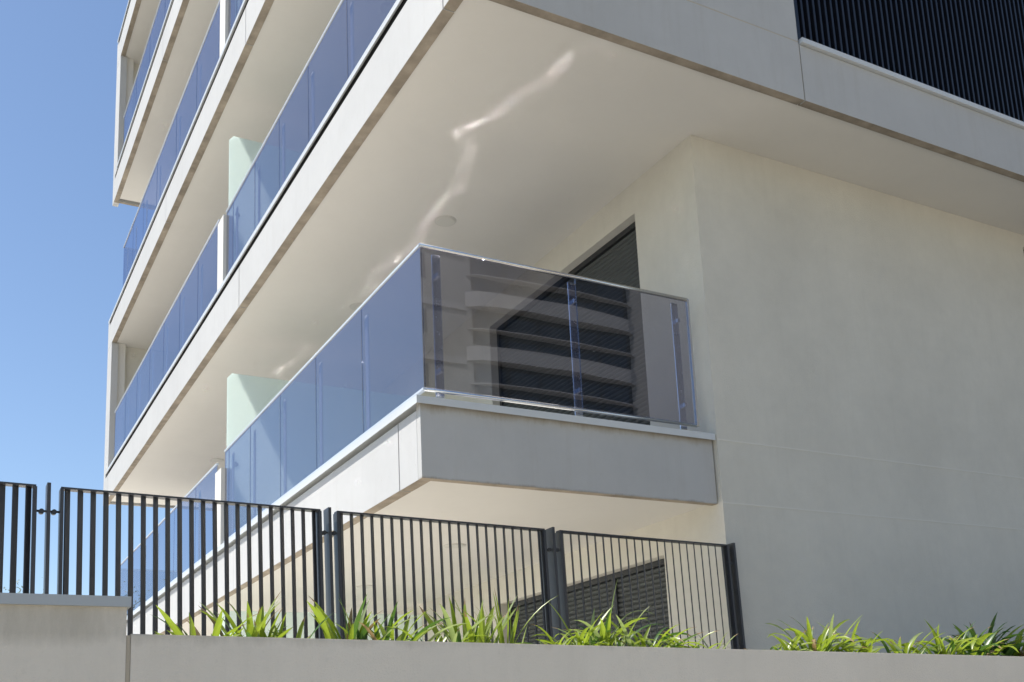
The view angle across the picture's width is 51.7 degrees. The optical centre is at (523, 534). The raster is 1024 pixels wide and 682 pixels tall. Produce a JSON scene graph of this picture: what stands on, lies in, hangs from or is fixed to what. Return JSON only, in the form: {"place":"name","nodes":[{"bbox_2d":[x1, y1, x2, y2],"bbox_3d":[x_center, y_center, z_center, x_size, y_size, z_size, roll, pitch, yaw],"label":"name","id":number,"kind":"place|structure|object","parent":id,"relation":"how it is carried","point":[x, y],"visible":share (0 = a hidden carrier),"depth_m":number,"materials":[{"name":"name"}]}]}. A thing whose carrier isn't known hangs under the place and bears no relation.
{"place":"outdoors","nodes":[
{"label":"outdoors","id":0,"kind":"place"},
{"bbox_2d":[0,0,235,614],"label":"sky","id":1,"kind":"structure","parent":0,"point":[63,238],"materials":[{"name":"blue"}]},
{"bbox_3d":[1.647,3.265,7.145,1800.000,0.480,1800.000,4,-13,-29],"label":"ground","id":2,"kind":"structure","parent":0,"visible":0},
{"bbox_2d":[103,0,1023,655],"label":"apartment building","id":3,"kind":"structure","parent":2,"relation":"on","point":[745,278],"depth_m":9.04,"materials":[{"name":"paint"}]},
{"bbox_2d":[496,222,649,424],"bbox_3d":[0.442,-1.422,10.078,0.067,2.164,2.704,4,-13,-29],"label":"window","id":4,"kind":"structure","parent":3,"relation":"in","point":[534,345],"depth_m":9.81,"materials":[{"name":"black glass"}]},
{"bbox_2d":[511,559,669,646],"bbox_3d":[0.593,1.522,9.470,0.067,2.189,2.782,4,-13,-29],"label":"window","id":5,"kind":"structure","parent":3,"relation":"in","point":[530,607],"depth_m":9.16,"materials":[{"name":"black metal"}]},
{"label":"pavement","id":6,"kind":"structure","parent":0,"visible":0},
{"bbox_2d":[0,593,131,681],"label":"boundary wall","id":7,"kind":"structure","parent":6,"relation":"on","point":[61,638],"depth_m":3.06,"materials":[{"name":"grey concrete"}]},
{"bbox_2d":[130,634,1023,681],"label":"planter wall","id":8,"kind":"structure","parent":6,"relation":"on","point":[172,658],"depth_m":3.76,"materials":[{"name":"grey concrete"}]},
{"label":"planter soil","id":9,"kind":"structure","parent":0,"visible":0},
{"bbox_2d":[152,605,277,636],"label":"strap leaved plant","id":10,"kind":"object","parent":9,"relation":"on","point":[173,626],"visible":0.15,"depth_m":3.47,"materials":[{"name":"green plant"}]},
{"bbox_2d":[198,590,292,637],"bbox_3d":[-0.938,0.363,3.632,0.358,0.318,0.342,-7,-12,19],"label":"strap leaved plant","id":11,"kind":"object","parent":9,"relation":"on","point":[255,629],"visible":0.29,"depth_m":3.57,"materials":[{"name":"green plant"}]},
{"bbox_2d":[246,612,332,637],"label":"strap leaved plant","id":12,"kind":"object","parent":9,"relation":"on","point":[299,632],"visible":0.12,"depth_m":3.61,"materials":[{"name":"green plant"}]},
{"bbox_2d":[307,595,416,639],"bbox_3d":[-0.585,0.373,3.777,0.408,0.321,0.408,0,-12,-14],"label":"strap leaved plant","id":13,"kind":"object","parent":9,"relation":"on","point":[358,630],"visible":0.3,"depth_m":3.73,"materials":[{"name":"green plant"}]},
{"bbox_2d":[334,602,467,640],"bbox_3d":[-0.479,0.404,3.840,0.432,0.277,0.482,4,-13,-29],"label":"strap leaved plant","id":14,"kind":"object","parent":9,"relation":"on","point":[417,636],"visible":0.28,"depth_m":3.79,"materials":[{"name":"green plant"}]},
{"bbox_2d":[382,615,491,642],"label":"strap leaved plant","id":15,"kind":"object","parent":9,"relation":"on","point":[455,636],"visible":0.18,"depth_m":3.92,"materials":[{"name":"green plant"}]},
{"bbox_2d":[419,595,517,642],"bbox_3d":[-0.202,0.395,4.044,0.416,0.348,0.349,4,-13,-29],"label":"strap leaved plant","id":16,"kind":"object","parent":9,"relation":"on","point":[481,630],"visible":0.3,"depth_m":4.01,"materials":[{"name":"green plant"}]},
{"bbox_2d":[452,589,554,643],"bbox_3d":[-0.071,0.388,4.086,0.387,0.366,0.209,1,-12,-17],"label":"strap leaved plant","id":17,"kind":"object","parent":9,"relation":"on","point":[500,630],"visible":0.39,"depth_m":4.05,"materials":[{"name":"green plant"}]},
{"bbox_2d":[515,624,581,644],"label":"strap leaved plant","id":18,"kind":"object","parent":9,"relation":"on","point":[549,637],"visible":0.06,"depth_m":4.12,"materials":[{"name":"green plant"}]},
{"bbox_2d":[531,603,630,645],"bbox_3d":[0.228,0.443,4.337,0.524,0.329,0.513,-10,-13,32],"label":"strap leaved plant","id":19,"kind":"object","parent":9,"relation":"on","point":[588,637],"visible":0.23,"depth_m":4.23,"materials":[{"name":"green plant"}]},
{"bbox_2d":[535,607,662,645],"bbox_3d":[0.309,0.452,4.299,0.459,0.308,0.506,-8,-12,23],"label":"strap leaved plant","id":20,"kind":"object","parent":9,"relation":"on","point":[603,635],"visible":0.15,"depth_m":4.25,"materials":[{"name":"green plant"}]},
{"bbox_2d":[608,579,647,644],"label":"grass tuft","id":21,"kind":"object","parent":9,"relation":"on","point":[621,619],"visible":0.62,"depth_m":4.31,"materials":[{"name":"green plant"}]},
{"bbox_2d":[587,615,706,647],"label":"strap leaved plant","id":22,"kind":"object","parent":9,"relation":"on","point":[630,642],"visible":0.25,"depth_m":4.36,"materials":[{"name":"green plant"}]},
{"bbox_2d":[650,630,724,648],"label":"strap leaved plant","id":23,"kind":"object","parent":9,"relation":"on","point":[671,645],"visible":0.09,"depth_m":4.39,"materials":[{"name":"green plant"}]},
{"bbox_2d":[687,632,736,648],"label":"strap leaved plant","id":24,"kind":"object","parent":9,"relation":"on","point":[692,645],"visible":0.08,"depth_m":4.49,"materials":[{"name":"green plant"}]},
{"bbox_2d":[744,631,818,650],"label":"strap leaved plant","id":25,"kind":"object","parent":9,"relation":"on","point":[785,646],"visible":0.09,"depth_m":4.72,"materials":[{"name":"green plant"}]},
{"bbox_2d":[766,614,880,651],"bbox_3d":[1.279,0.521,4.851,0.620,0.314,0.587,4,-13,-29],"label":"strap leaved plant","id":26,"kind":"object","parent":9,"relation":"on","point":[823,637],"visible":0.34,"depth_m":4.81,"materials":[{"name":"green plant"}]},
{"bbox_2d":[817,620,896,652],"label":"strap leaved plant","id":27,"kind":"object","parent":9,"relation":"on","point":[869,649],"visible":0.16,"depth_m":4.95,"materials":[{"name":"green plant"}]},
{"bbox_2d":[871,626,944,653],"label":"strap leaved plant","id":28,"kind":"object","parent":9,"relation":"on","point":[895,648],"visible":0.23,"depth_m":5.08,"materials":[{"name":"green plant"}]},
{"bbox_2d":[876,619,993,654],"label":"strap leaved plant","id":29,"kind":"object","parent":9,"relation":"on","point":[951,649],"visible":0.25,"depth_m":5.19,"materials":[{"name":"green plant"}]},
{"bbox_2d":[939,626,1006,655],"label":"strap leaved plant","id":30,"kind":"object","parent":9,"relation":"on","point":[975,645],"visible":0.43,"depth_m":5.29,"materials":[{"name":"green plant"}]},
{"bbox_2d":[927,613,1023,655],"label":"strap leaved plant","id":31,"kind":"object","parent":9,"relation":"on","point":[998,650],"visible":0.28,"depth_m":5.53,"materials":[{"name":"green plant"}]},
{"bbox_2d":[966,629,1023,655],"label":"strap leaved plant","id":32,"kind":"object","parent":9,"relation":"on","point":[1015,653],"visible":0.2,"depth_m":5.63,"materials":[{"name":"green plant"}]},
{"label":"terrace","id":33,"kind":"structure","parent":0,"visible":0},
{"bbox_2d":[0,481,745,648],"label":"metal fence","id":34,"kind":"object","parent":33,"relation":"on","point":[552,565],"visible":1,"depth_m":6.13,"materials":[{"name":"metal"}]}
]}

